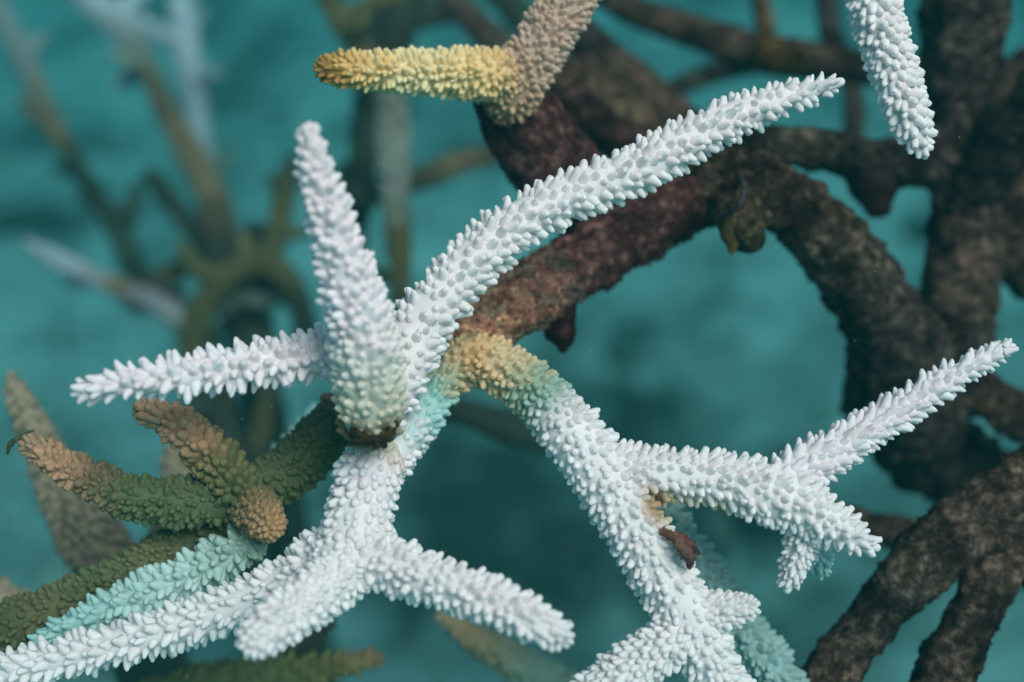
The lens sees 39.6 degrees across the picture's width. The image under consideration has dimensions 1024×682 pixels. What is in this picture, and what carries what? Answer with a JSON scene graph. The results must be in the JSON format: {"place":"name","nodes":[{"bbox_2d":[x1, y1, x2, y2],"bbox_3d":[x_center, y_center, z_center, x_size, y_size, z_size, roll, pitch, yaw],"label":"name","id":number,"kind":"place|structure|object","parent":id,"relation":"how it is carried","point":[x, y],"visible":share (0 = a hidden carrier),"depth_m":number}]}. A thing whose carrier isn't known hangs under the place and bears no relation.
{"place":"outdoors","nodes":[
{"label":"outdoors","id":0,"kind":"place"},
{"bbox_2d":[444,397,545,452],"bbox_3d":[-0.035,0.035,0.602,0.045,0.087,0.163,-25,42,-31],"label":"dead coral","id":1,"kind":"object","parent":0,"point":[486,420],"visible":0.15,"depth_m":0.54},
{"bbox_2d":[3,4,1016,669],"bbox_3d":[-0.002,0.034,0.664,0.622,0.583,0.675,0,35,0],"label":"suspended silt","id":2,"kind":"object","parent":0,"point":[171,188],"visible":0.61,"depth_m":0.44},
{"bbox_2d":[0,0,1023,681],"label":"sea floor","id":3,"kind":"structure","parent":0,"point":[748,350],"depth_m":1.62},
{"bbox_2d":[0,370,194,681],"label":"staghorn coral","id":4,"kind":"object","parent":3,"relation":"on","point":[83,533],"visible":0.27,"depth_m":0.46},
{"bbox_2d":[0,0,231,581],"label":"staghorn coral","id":5,"kind":"object","parent":3,"relation":"on","point":[118,222],"visible":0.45,"depth_m":0.81},
{"bbox_2d":[22,238,223,348],"bbox_3d":[-0.191,0.181,0.874,0.113,0.560,0.110,0,35,0],"label":"staghorn coral","id":6,"kind":"object","parent":3,"relation":"on","point":[168,311],"visible":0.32,"depth_m":0.71},
{"bbox_2d":[112,0,247,441],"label":"staghorn coral","id":7,"kind":"object","parent":3,"relation":"on","point":[180,38],"visible":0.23,"depth_m":0.88},
{"bbox_2d":[69,0,339,681],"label":"staghorn coral","id":8,"kind":"object","parent":3,"relation":"on","point":[248,276],"visible":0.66,"depth_m":0.72},
{"bbox_2d":[179,383,277,578],"bbox_3d":[-0.115,0.247,0.752,0.042,0.585,0.115,0,35,0],"label":"staghorn coral","id":9,"kind":"object","parent":3,"relation":"on","point":[219,410],"visible":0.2,"depth_m":0.57},
{"bbox_2d":[140,617,384,681],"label":"staghorn coral","id":10,"kind":"object","parent":3,"relation":"on","point":[301,661],"visible":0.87,"depth_m":0.43},
{"bbox_2d":[373,91,413,310],"bbox_3d":[-0.109,0.069,0.884,0.032,0.614,0.371,-12,37,-17],"label":"staghorn coral","id":11,"kind":"object","parent":3,"relation":"on","point":[393,146],"visible":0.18,"depth_m":0.60},
{"bbox_2d":[318,0,532,249],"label":"staghorn coral","id":12,"kind":"object","parent":3,"relation":"on","point":[394,24],"visible":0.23,"depth_m":0.64},
{"bbox_2d":[0,5,931,681],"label":"coral rubble","id":13,"kind":"object","parent":3,"relation":"on","point":[630,419],"visible":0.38,"depth_m":1.50},
{"bbox_2d":[434,609,576,681],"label":"staghorn coral","id":14,"kind":"object","parent":3,"relation":"on","point":[495,650],"visible":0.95,"depth_m":0.45},
{"bbox_2d":[446,0,1023,503],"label":"dead coral","id":15,"kind":"object","parent":3,"relation":"on","point":[754,186],"visible":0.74,"depth_m":0.44},
{"bbox_2d":[312,0,603,236],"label":"staghorn coral","id":16,"kind":"object","parent":15,"relation":"attached to","point":[531,130],"visible":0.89,"depth_m":0.38},
{"bbox_2d":[0,331,1018,681],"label":"staghorn coral","id":17,"kind":"object","parent":15,"relation":"attached to","point":[348,553],"visible":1,"depth_m":0.35},
{"bbox_2d":[0,392,348,652],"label":"staghorn coral","id":18,"kind":"object","parent":17,"relation":"attached to","point":[222,488],"visible":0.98,"depth_m":0.36},
{"bbox_2d":[6,429,33,454],"bbox_3d":[-0.124,0.025,0.357,0.007,0.005,0.005,0,35,0],"label":"seaweed wisp","id":19,"kind":"object","parent":18,"relation":"attached to","point":[11,443],"visible":1,"depth_m":0.36},
{"bbox_2d":[27,523,267,644],"bbox_3d":[-0.092,0.063,0.360,0.063,0.027,0.015,-11,37,-15],"label":"staghorn coral","id":20,"kind":"object","parent":18,"relation":"attached to","point":[213,560],"visible":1,"depth_m":0.36},
{"bbox_2d":[271,403,316,447],"bbox_3d":[-0.067,0.031,0.431,0.024,0.023,0.007,-25,42,-31],"label":"staghorn coral","id":21,"kind":"object","parent":18,"relation":"attached to","point":[308,410],"visible":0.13,"depth_m":0.43},
{"bbox_2d":[70,71,844,450],"bbox_3d":[-0.007,-0.021,0.340,0.195,0.084,0.041,-17,38,-22],"label":"staghorn coral","id":22,"kind":"object","parent":17,"relation":"on","point":[372,355],"visible":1,"depth_m":0.34},
{"bbox_2d":[658,526,699,569],"bbox_3d":[0.040,0.049,0.342,0.010,0.008,0.010,0,35,0],"label":"algae scrap","id":23,"kind":"object","parent":17,"relation":"attached to","point":[685,547],"visible":1,"depth_m":0.34},
{"bbox_2d":[548,0,921,158],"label":"dead coral","id":24,"kind":"object","parent":15,"relation":"attached to","point":[612,93],"visible":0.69,"depth_m":0.55},
{"bbox_2d":[845,505,916,549],"bbox_3d":[0.127,0.064,0.471,0.070,0.024,0.013,5,35,7],"label":"dead coral","id":25,"kind":"object","parent":15,"relation":"attached to","point":[886,528],"visible":0.18,"depth_m":0.47},
{"bbox_2d":[798,445,1023,681],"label":"dead coral","id":26,"kind":"object","parent":15,"relation":"attached to","point":[969,535],"visible":1,"depth_m":0.39},
{"bbox_2d":[657,499,810,681],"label":"staghorn coral","id":27,"kind":"object","parent":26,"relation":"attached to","point":[763,651],"visible":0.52,"depth_m":0.38},
{"bbox_2d":[844,0,937,159],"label":"staghorn coral","id":28,"kind":"object","parent":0,"point":[881,32],"visible":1,"depth_m":0.35}
]}

